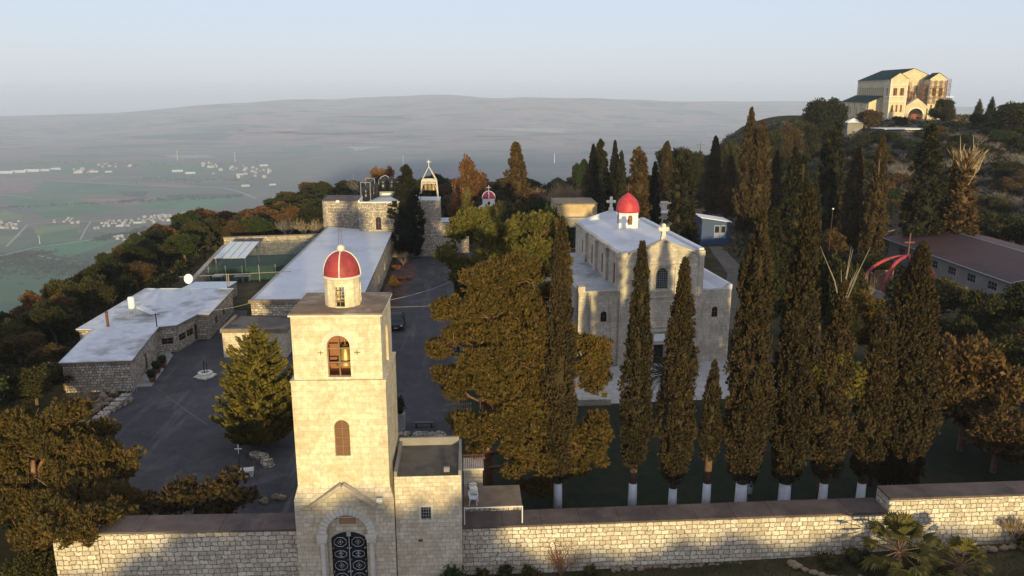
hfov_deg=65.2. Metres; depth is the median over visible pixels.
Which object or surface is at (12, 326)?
evergreen oak
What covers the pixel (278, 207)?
evergreen oak
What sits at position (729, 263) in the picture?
garden path
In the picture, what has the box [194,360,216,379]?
stone well
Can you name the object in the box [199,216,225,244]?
evergreen oak
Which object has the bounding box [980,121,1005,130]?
evergreen oak
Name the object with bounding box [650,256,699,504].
cypress
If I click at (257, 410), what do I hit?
conifer
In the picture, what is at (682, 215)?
cypress
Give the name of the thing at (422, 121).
terrain
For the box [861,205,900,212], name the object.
leafy tree
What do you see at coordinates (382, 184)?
water tank
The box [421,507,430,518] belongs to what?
window
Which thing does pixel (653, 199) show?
cypress
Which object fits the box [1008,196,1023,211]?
bare tree
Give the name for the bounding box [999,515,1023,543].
bare shrub
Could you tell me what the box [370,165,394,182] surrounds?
autumn tree
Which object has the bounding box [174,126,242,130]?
field
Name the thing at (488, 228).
pine
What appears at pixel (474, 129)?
field
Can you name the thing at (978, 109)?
spruce
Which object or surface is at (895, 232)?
bare tree
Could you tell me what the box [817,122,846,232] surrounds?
cypress
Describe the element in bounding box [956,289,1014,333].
evergreen oak
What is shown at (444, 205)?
evergreen oak
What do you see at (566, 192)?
bare tree
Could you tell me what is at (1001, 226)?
evergreen oak
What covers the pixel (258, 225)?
leafy tree
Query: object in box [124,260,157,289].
brown oak
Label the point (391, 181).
water tank
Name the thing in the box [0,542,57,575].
evergreen oak
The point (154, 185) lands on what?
valley road
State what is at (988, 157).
bare tree
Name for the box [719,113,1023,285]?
undergrowth
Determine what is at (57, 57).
sky
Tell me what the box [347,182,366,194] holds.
leafy tree
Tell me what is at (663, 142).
field
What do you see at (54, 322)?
evergreen oak
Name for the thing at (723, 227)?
door
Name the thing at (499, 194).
evergreen oak
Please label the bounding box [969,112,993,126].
evergreen oak
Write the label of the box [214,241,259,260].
canopy
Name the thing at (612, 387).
church forecourt
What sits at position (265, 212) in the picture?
autumn tree
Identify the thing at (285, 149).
field
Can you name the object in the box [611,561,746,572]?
stone wall
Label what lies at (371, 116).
field
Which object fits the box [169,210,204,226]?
leafy tree
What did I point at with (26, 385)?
evergreen oak
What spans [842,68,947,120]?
basilica
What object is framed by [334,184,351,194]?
leafy tree
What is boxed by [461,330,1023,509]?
lawn
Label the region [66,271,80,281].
brown oak
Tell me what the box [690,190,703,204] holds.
evergreen oak
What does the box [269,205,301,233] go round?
autumn tree
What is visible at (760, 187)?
cypress
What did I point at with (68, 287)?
evergreen oak
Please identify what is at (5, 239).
field
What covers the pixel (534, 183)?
evergreen oak
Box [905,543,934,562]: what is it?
shrub
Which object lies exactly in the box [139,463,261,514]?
pine
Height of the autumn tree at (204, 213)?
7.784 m
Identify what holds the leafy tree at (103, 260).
on the terrain at (422, 121)
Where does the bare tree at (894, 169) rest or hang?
on the terrain at (422, 121)
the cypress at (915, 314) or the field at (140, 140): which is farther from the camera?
the field at (140, 140)
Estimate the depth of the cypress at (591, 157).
167.59 m
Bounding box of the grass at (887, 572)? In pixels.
[523,543,1023,575]
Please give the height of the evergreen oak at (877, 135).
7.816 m
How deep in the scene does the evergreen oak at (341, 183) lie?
231.17 m
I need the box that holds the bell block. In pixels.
[419,160,449,255]
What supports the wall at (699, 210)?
on the terrain at (422, 121)
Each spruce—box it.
[970,99,983,126]
[985,96,996,120]
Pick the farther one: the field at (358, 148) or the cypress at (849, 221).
the field at (358, 148)
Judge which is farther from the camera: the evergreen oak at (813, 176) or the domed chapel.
the evergreen oak at (813, 176)
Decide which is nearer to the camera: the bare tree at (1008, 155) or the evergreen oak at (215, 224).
the evergreen oak at (215, 224)
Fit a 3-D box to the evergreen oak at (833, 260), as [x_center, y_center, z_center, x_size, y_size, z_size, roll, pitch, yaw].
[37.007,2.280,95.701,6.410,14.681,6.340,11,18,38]
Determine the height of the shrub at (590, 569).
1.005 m
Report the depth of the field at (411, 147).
6405.17 m
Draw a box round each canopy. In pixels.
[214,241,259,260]
[871,127,922,132]
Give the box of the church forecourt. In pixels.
[573,360,778,403]
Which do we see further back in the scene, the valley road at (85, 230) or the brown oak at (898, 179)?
the valley road at (85, 230)
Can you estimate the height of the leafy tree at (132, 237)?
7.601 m
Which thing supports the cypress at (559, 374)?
on the lawn at (944, 458)
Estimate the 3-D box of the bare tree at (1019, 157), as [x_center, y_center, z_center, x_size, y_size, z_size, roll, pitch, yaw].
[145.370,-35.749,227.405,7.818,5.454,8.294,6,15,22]
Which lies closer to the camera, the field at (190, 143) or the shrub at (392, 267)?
the shrub at (392, 267)
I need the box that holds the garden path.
[709,246,772,361]
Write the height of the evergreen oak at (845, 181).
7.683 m
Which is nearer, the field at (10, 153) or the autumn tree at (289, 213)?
the autumn tree at (289, 213)
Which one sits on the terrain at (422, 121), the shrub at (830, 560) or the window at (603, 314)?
the shrub at (830, 560)
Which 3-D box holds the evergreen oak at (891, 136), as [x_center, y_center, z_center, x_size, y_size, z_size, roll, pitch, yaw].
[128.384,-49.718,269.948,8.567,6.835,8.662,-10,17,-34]
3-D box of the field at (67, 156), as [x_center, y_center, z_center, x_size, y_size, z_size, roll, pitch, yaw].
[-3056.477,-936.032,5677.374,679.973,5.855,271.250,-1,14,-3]
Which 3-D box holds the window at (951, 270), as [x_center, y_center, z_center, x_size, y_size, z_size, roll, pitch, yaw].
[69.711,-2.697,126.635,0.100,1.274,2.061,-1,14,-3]
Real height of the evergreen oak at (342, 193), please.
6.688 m
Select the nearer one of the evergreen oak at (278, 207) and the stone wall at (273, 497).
the stone wall at (273, 497)
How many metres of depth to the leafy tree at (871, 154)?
251.30 m
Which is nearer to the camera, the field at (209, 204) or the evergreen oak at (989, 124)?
the evergreen oak at (989, 124)
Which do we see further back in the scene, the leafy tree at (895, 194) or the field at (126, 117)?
the field at (126, 117)
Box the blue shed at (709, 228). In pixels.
[694,213,730,244]
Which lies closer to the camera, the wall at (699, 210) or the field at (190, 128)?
the wall at (699, 210)
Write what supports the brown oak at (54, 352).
on the terrain at (422, 121)
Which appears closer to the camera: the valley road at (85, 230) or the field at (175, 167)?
the valley road at (85, 230)
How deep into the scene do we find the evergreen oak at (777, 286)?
91.39 m
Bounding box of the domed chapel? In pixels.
[479,185,495,208]
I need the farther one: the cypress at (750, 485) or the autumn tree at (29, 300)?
the autumn tree at (29, 300)
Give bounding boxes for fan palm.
[859,510,939,575]
[928,534,996,575]
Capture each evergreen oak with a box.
[0,311,26,326]
[0,317,46,356]
[0,405,13,414]
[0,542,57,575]
[1,487,28,535]
[3,360,61,404]
[16,298,80,329]
[28,305,78,344]
[42,278,86,313]
[50,363,73,390]
[76,271,117,315]
[79,259,136,293]
[94,252,117,262]
[118,243,159,267]
[137,228,169,243]
[144,243,177,265]
[159,224,182,232]
[177,219,204,234]
[188,223,214,251]
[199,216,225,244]
[227,215,244,219]
[253,203,285,213]
[275,191,293,198]
[280,192,316,203]
[281,201,321,212]
[289,205,322,233]
[296,189,318,193]
[296,198,321,203]
[300,183,315,190]
[312,181,340,193]
[331,191,350,194]
[334,179,358,187]
[414,185,432,196]
[441,201,478,220]
[454,282,474,344]
[476,195,497,205]
[490,181,523,196]
[490,198,530,239]
[496,189,505,200]
[508,210,538,246]
[522,180,542,187]
[527,187,546,198]
[536,186,550,197]
[543,182,567,189]
[552,180,573,188]
[655,146,696,173]
[666,198,701,207]
[689,150,707,185]
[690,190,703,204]
[720,140,740,178]
[736,239,785,323]
[755,129,783,171]
[791,119,820,157]
[799,97,849,142]
[800,153,811,160]
[808,170,820,183]
[812,251,845,341]
[821,261,869,338]
[838,253,902,274]
[842,167,870,173]
[843,172,868,184]
[850,133,873,147]
[863,159,872,168]
[867,129,889,145]
[880,131,905,147]
[883,276,969,319]
[891,116,908,125]
[913,125,941,138]
[927,98,956,124]
[935,313,978,341]
[939,163,949,174]
[939,174,976,185]
[942,141,970,158]
[946,134,977,146]
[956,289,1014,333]
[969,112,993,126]
[971,144,1004,157]
[974,194,1014,212]
[975,166,984,179]
[975,210,1023,245]
[976,126,997,142]
[976,212,1008,237]
[979,317,1023,340]
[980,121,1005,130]
[984,160,1023,176]
[988,333,1023,403]
[990,101,1023,143]
[999,281,1023,320]
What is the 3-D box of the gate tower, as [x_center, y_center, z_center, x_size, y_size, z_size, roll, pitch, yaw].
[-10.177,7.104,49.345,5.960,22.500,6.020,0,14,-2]
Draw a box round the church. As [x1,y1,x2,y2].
[546,183,731,365]
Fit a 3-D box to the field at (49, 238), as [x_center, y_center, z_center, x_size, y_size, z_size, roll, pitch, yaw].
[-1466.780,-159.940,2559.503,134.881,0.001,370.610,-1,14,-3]
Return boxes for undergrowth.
[0,227,289,404]
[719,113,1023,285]
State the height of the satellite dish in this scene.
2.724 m
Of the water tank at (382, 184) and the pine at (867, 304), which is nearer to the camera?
the pine at (867, 304)
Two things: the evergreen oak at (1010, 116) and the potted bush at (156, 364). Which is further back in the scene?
the evergreen oak at (1010, 116)
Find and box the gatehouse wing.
[394,436,462,575]
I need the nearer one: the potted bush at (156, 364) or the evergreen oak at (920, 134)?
the potted bush at (156, 364)
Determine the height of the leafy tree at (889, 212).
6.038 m
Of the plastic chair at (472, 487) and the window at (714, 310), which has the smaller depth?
the plastic chair at (472, 487)
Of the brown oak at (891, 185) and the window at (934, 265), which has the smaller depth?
the window at (934, 265)
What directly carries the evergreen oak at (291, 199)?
on the terrain at (422, 121)
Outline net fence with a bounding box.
[208,241,310,281]
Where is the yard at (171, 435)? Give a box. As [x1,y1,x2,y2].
[107,252,475,555]
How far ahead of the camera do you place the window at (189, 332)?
97.38 m
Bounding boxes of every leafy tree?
[0,365,10,391]
[81,257,113,271]
[120,237,162,260]
[123,231,141,243]
[164,233,200,261]
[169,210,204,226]
[237,215,273,235]
[262,196,282,205]
[263,218,289,234]
[313,190,332,197]
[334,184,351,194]
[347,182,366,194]
[417,172,450,196]
[528,197,549,214]
[535,202,574,252]
[547,177,562,183]
[572,159,588,187]
[647,188,665,200]
[672,154,682,170]
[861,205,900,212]
[863,147,898,159]
[882,207,896,227]
[887,188,906,199]
[892,138,922,150]
[989,128,1019,144]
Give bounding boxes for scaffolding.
[905,79,953,119]
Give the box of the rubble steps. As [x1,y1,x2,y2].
[79,384,136,421]
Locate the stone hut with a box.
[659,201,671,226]
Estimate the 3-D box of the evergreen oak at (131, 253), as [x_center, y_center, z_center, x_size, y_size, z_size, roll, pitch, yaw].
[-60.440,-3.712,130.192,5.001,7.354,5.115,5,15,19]
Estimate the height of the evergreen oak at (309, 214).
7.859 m
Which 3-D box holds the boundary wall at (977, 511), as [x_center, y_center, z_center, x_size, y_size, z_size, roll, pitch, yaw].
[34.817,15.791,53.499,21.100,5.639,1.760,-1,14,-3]
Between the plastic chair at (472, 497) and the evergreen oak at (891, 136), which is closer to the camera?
the plastic chair at (472, 497)
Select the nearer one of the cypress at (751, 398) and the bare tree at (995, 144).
the cypress at (751, 398)
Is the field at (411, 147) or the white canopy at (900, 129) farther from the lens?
the field at (411, 147)
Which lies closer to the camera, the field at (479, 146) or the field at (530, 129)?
the field at (479, 146)
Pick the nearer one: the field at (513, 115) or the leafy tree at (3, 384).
the leafy tree at (3, 384)
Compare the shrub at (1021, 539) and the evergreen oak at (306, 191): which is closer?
the shrub at (1021, 539)
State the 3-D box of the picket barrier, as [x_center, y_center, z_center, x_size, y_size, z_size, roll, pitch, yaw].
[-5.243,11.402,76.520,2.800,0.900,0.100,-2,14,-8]
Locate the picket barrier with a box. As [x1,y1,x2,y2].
[442,402,471,412]
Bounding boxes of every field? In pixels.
[0,150,83,156]
[0,178,39,193]
[0,209,36,219]
[0,235,20,243]
[0,258,63,266]
[0,268,74,289]
[3,196,125,218]
[23,228,77,248]
[29,224,80,237]
[30,237,115,256]
[36,182,151,194]
[39,154,127,157]
[51,164,107,173]
[78,123,112,126]
[78,197,164,203]
[85,116,149,118]
[92,145,171,147]
[95,122,134,124]
[114,181,194,187]
[116,140,161,142]
[117,191,146,196]
[131,132,232,138]
[133,198,239,210]
[141,164,215,169]
[163,143,228,144]
[164,155,212,157]
[167,193,243,197]
[171,127,206,129]
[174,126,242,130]
[218,107,310,111]
[267,128,300,130]
[280,146,322,151]
[296,129,394,132]
[311,117,386,120]
[334,116,401,117]
[350,142,378,150]
[404,141,417,151]
[440,155,541,159]
[443,129,504,130]
[448,146,510,146]
[466,114,577,119]
[485,128,566,131]
[527,142,564,145]
[581,151,656,154]
[589,141,686,143]
[610,137,656,138]
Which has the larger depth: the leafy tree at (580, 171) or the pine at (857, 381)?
the leafy tree at (580, 171)
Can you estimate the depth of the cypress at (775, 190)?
172.27 m
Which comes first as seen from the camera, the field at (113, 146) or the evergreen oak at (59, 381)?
the evergreen oak at (59, 381)
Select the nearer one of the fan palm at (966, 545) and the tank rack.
the fan palm at (966, 545)
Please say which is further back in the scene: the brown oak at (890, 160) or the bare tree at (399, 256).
the brown oak at (890, 160)
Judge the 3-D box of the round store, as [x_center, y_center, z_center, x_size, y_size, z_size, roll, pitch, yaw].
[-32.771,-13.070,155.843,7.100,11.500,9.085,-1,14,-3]
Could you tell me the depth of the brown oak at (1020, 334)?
82.21 m
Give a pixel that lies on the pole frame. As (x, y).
(226, 274)
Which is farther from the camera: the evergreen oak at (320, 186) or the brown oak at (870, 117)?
the brown oak at (870, 117)
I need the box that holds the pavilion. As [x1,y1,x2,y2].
[842,118,863,136]
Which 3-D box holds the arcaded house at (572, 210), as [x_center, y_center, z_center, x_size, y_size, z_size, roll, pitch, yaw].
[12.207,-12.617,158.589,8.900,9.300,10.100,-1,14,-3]
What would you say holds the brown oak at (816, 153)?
on the terrain at (422, 121)
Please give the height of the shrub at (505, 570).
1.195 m
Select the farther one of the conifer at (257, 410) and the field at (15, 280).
the field at (15, 280)
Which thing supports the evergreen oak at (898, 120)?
on the terrain at (422, 121)
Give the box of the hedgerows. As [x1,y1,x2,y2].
[0,159,271,283]
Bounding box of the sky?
[0,0,1023,115]
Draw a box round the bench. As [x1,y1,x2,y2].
[414,421,432,427]
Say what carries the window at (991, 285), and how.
in the sheet roof hall
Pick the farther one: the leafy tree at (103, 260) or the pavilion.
the pavilion
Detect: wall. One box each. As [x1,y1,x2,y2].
[53,524,102,575]
[98,513,298,575]
[188,233,319,284]
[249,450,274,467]
[259,493,286,503]
[398,430,446,437]
[450,231,468,252]
[463,497,887,574]
[575,397,610,405]
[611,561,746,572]
[695,208,736,217]
[787,559,861,575]
[876,481,1023,550]
[946,542,1023,555]
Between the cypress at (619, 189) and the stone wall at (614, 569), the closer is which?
the stone wall at (614, 569)
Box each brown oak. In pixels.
[0,331,45,363]
[24,342,71,367]
[48,291,82,316]
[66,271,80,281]
[111,243,123,256]
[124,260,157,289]
[140,222,163,233]
[216,210,240,226]
[218,220,253,238]
[298,181,317,189]
[432,182,453,196]
[441,194,451,201]
[572,185,585,197]
[774,122,804,158]
[804,144,822,158]
[818,227,850,258]
[856,109,883,132]
[866,180,895,189]
[885,172,912,188]
[886,153,895,164]
[886,199,906,210]
[924,329,1023,451]
[937,125,948,132]
[962,403,1023,472]
[989,177,1021,197]
[1006,324,1023,340]
[1010,169,1023,191]
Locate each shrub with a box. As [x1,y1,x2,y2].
[389,264,400,269]
[440,562,468,575]
[476,567,490,575]
[495,561,514,575]
[521,564,540,575]
[542,533,587,575]
[583,563,598,575]
[812,551,843,570]
[840,547,873,565]
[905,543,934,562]
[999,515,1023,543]
[1015,532,1023,548]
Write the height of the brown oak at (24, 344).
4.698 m
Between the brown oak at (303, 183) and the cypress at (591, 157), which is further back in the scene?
the brown oak at (303, 183)
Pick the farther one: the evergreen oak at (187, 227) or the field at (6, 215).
the field at (6, 215)
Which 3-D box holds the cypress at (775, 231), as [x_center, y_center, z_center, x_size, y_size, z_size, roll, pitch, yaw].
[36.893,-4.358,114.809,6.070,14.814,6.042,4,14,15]
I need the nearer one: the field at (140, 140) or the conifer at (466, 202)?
the conifer at (466, 202)
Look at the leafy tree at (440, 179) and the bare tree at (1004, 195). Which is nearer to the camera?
the bare tree at (1004, 195)
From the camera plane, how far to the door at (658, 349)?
90.21 m
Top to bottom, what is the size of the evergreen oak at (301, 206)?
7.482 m
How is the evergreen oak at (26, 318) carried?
on the terrain at (422, 121)
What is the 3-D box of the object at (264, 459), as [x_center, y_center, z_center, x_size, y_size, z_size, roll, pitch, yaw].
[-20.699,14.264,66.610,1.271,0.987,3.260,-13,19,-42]
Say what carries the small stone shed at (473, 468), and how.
on the lawn at (944, 458)
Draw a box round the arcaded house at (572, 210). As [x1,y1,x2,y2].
[550,197,597,248]
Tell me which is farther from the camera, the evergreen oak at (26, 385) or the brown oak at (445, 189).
the brown oak at (445, 189)
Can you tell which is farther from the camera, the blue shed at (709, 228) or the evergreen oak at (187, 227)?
the blue shed at (709, 228)
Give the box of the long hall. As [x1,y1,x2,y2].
[248,226,392,315]
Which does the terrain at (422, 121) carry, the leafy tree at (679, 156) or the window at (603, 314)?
the leafy tree at (679, 156)
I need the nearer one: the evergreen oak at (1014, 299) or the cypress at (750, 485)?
the cypress at (750, 485)
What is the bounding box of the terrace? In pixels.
[464,485,522,524]
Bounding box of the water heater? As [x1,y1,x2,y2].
[127,296,157,315]
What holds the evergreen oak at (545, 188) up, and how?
on the terrain at (422, 121)
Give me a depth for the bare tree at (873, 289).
105.04 m
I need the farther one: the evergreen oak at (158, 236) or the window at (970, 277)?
the evergreen oak at (158, 236)
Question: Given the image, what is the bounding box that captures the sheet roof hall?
[883,228,1023,295]
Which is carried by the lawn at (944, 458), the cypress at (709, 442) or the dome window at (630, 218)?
the cypress at (709, 442)
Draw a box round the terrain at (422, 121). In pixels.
[0,95,1023,575]
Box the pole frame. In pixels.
[182,271,290,287]
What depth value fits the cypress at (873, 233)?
136.51 m
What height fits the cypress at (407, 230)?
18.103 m
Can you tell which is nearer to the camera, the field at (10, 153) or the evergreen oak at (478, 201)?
the evergreen oak at (478, 201)
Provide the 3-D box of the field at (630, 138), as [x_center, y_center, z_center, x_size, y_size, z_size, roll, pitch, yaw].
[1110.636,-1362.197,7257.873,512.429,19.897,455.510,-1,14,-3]
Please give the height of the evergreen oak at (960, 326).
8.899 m
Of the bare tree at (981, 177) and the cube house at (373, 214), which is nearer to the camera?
the cube house at (373, 214)
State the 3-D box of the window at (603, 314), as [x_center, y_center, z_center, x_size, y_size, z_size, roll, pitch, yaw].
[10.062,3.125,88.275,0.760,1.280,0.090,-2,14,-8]
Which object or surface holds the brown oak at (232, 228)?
on the terrain at (422, 121)
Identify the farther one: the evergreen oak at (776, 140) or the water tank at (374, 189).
the evergreen oak at (776, 140)
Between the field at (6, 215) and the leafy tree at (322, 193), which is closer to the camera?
the leafy tree at (322, 193)
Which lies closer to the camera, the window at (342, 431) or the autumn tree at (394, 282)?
the window at (342, 431)
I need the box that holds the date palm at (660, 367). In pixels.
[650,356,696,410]
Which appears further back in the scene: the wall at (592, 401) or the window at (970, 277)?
the window at (970, 277)
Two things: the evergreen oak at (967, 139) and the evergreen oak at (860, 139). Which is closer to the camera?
the evergreen oak at (967, 139)
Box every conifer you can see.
[209,322,293,446]
[459,186,474,244]
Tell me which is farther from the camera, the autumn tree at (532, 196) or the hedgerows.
the hedgerows
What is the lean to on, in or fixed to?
on the yard at (171, 435)
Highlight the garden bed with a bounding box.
[383,264,416,311]
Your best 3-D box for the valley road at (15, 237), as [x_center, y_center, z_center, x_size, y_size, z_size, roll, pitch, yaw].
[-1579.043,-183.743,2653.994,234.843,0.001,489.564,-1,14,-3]
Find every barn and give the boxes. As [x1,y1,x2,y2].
[0,171,13,173]
[12,170,26,172]
[24,169,39,171]
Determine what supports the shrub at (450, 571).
on the terrain at (422, 121)
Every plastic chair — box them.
[467,481,477,495]
[468,490,478,505]
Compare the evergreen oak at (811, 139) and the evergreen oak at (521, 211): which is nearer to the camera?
the evergreen oak at (521, 211)
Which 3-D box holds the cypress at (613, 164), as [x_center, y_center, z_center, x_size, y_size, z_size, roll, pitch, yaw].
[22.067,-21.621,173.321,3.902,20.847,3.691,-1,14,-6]
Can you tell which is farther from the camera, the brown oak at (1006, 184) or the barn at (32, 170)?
the barn at (32, 170)
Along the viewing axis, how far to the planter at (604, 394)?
79.65 m
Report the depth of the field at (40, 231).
2735.28 m
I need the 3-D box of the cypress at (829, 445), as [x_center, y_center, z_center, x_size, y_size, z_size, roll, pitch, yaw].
[22.918,6.794,56.894,3.856,20.076,3.603,7,15,26]
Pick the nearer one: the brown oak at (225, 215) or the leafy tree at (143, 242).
the leafy tree at (143, 242)
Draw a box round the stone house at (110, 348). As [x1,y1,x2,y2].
[58,288,233,392]
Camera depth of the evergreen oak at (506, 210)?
141.04 m
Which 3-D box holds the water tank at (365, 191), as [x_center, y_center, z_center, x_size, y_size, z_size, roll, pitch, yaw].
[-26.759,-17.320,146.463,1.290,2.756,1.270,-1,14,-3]
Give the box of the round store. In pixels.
[322,194,362,228]
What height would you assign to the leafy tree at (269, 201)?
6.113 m
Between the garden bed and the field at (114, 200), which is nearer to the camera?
the garden bed
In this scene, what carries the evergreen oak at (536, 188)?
on the terrain at (422, 121)
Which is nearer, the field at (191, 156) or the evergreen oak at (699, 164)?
the evergreen oak at (699, 164)
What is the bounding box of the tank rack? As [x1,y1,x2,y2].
[360,175,394,200]
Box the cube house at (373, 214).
[358,193,419,256]
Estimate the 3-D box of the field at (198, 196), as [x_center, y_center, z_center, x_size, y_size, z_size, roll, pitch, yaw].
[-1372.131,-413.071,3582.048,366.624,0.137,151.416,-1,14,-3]
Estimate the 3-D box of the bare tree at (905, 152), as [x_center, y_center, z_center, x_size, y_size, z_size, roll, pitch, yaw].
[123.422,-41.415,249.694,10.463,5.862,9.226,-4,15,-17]
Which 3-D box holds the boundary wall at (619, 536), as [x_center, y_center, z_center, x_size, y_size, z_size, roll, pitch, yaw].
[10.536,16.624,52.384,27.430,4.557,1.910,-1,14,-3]
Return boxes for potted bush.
[145,367,157,382]
[151,360,162,373]
[156,353,166,367]
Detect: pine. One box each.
[0,393,166,565]
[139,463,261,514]
[424,246,579,485]
[430,203,573,285]
[514,331,614,498]
[812,348,871,493]
[850,289,892,484]
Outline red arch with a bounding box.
[863,233,952,315]
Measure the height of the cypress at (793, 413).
24.162 m
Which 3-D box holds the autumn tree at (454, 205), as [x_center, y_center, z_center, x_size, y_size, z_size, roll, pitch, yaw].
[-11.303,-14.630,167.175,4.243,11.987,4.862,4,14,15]
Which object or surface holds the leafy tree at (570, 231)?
on the terrain at (422, 121)
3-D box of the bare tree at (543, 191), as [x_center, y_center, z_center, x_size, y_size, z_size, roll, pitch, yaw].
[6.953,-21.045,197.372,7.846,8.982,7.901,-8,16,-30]
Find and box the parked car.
[391,312,404,329]
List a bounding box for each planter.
[397,394,406,430]
[601,390,607,397]
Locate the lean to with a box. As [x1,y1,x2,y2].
[220,315,291,357]
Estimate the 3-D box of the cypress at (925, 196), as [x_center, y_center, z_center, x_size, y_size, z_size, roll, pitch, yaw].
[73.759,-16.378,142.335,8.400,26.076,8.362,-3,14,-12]
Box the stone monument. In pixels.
[238,467,253,477]
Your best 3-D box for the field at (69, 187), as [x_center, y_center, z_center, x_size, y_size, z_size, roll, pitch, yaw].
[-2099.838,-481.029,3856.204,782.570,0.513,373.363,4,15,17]
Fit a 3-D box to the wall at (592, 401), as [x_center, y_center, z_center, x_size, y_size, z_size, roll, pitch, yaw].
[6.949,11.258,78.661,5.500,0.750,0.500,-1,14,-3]
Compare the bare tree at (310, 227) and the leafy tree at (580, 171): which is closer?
the bare tree at (310, 227)
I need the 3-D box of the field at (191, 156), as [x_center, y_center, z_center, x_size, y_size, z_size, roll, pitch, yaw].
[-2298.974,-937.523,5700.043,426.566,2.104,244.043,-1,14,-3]
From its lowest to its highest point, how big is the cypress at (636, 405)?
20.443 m
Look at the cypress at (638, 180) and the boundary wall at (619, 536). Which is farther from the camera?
the cypress at (638, 180)
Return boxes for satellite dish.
[184,274,192,292]
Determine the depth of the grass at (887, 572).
50.54 m
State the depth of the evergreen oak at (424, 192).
208.06 m
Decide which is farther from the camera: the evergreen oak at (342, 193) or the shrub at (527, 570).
the evergreen oak at (342, 193)
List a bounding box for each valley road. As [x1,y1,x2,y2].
[0,233,137,255]
[6,221,84,245]
[15,178,254,197]
[79,221,91,239]
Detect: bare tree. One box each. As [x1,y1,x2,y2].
[61,387,99,402]
[274,217,303,234]
[290,219,323,233]
[345,170,375,194]
[395,250,414,264]
[529,185,553,200]
[545,181,581,201]
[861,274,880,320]
[884,227,900,241]
[888,158,914,174]
[888,165,906,173]
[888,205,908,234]
[894,147,909,159]
[902,129,918,138]
[974,133,990,145]
[974,175,992,185]
[974,190,1013,199]
[975,151,997,163]
[976,185,999,195]
[983,142,1001,148]
[1001,153,1022,160]
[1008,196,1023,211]
[1011,153,1023,160]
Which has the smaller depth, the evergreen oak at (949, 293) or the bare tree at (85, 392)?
the bare tree at (85, 392)
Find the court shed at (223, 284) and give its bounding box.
[183,281,237,296]
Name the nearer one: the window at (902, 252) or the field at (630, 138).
the window at (902, 252)
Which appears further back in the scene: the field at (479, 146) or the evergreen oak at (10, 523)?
the field at (479, 146)
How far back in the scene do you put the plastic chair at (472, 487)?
52.67 m
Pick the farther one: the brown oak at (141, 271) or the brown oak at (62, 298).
the brown oak at (141, 271)
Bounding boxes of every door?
[653,344,662,362]
[714,225,719,237]
[720,225,726,237]
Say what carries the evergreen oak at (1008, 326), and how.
on the terrain at (422, 121)
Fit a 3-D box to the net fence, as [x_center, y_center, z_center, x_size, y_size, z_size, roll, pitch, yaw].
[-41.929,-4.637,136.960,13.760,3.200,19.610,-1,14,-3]
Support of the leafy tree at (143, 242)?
on the terrain at (422, 121)
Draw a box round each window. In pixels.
[162,338,173,344]
[179,333,185,341]
[187,328,192,336]
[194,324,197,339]
[327,336,350,375]
[334,420,350,454]
[376,217,381,229]
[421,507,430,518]
[600,311,605,321]
[628,215,632,224]
[656,268,667,288]
[711,307,716,316]
[899,248,904,254]
[932,260,937,268]
[948,266,955,275]
[967,273,975,282]
[988,281,996,290]
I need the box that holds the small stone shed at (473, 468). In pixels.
[463,444,483,485]
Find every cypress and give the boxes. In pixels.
[387,164,426,257]
[501,141,530,210]
[538,216,578,508]
[583,143,596,198]
[586,139,613,213]
[605,140,618,210]
[613,150,627,210]
[617,240,654,505]
[624,146,652,219]
[647,161,661,224]
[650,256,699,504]
[658,141,674,199]
[665,153,700,244]
[697,359,723,503]
[700,135,723,215]
[715,154,737,223]
[720,205,777,501]
[731,107,757,234]
[742,119,772,232]
[748,430,764,494]
[766,185,822,500]
[767,148,782,214]
[767,207,790,290]
[778,146,811,296]
[807,247,870,498]
[813,182,823,255]
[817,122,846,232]
[835,146,865,255]
[849,304,899,497]
[859,135,890,255]
[871,240,945,484]
[897,121,948,236]
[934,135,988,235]
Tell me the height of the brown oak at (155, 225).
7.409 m
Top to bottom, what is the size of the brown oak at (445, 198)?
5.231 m
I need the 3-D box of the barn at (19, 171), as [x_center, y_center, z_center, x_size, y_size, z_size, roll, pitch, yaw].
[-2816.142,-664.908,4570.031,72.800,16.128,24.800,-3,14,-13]
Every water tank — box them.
[362,186,369,200]
[367,185,373,199]
[371,183,376,197]
[374,182,379,196]
[378,177,386,191]
[387,177,395,191]
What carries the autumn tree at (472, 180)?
on the terrain at (422, 121)
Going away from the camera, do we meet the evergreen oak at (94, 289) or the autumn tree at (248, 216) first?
the evergreen oak at (94, 289)
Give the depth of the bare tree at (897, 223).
155.97 m
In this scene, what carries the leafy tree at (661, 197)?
on the terrain at (422, 121)
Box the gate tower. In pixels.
[287,223,398,575]
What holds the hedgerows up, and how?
on the terrain at (422, 121)
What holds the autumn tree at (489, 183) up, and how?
on the terrain at (422, 121)
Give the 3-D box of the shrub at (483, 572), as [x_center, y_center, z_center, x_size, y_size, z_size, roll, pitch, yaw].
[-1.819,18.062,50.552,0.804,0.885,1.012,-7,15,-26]
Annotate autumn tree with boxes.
[9,289,43,318]
[39,282,48,300]
[151,224,176,237]
[190,206,225,225]
[226,214,251,223]
[238,206,281,218]
[256,201,287,207]
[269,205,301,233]
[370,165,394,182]
[388,275,400,292]
[446,191,463,217]
[451,152,487,204]
[485,180,501,186]
[528,191,545,201]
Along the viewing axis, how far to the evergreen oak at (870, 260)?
129.32 m
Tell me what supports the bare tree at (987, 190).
on the terrain at (422, 121)
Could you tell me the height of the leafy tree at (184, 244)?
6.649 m

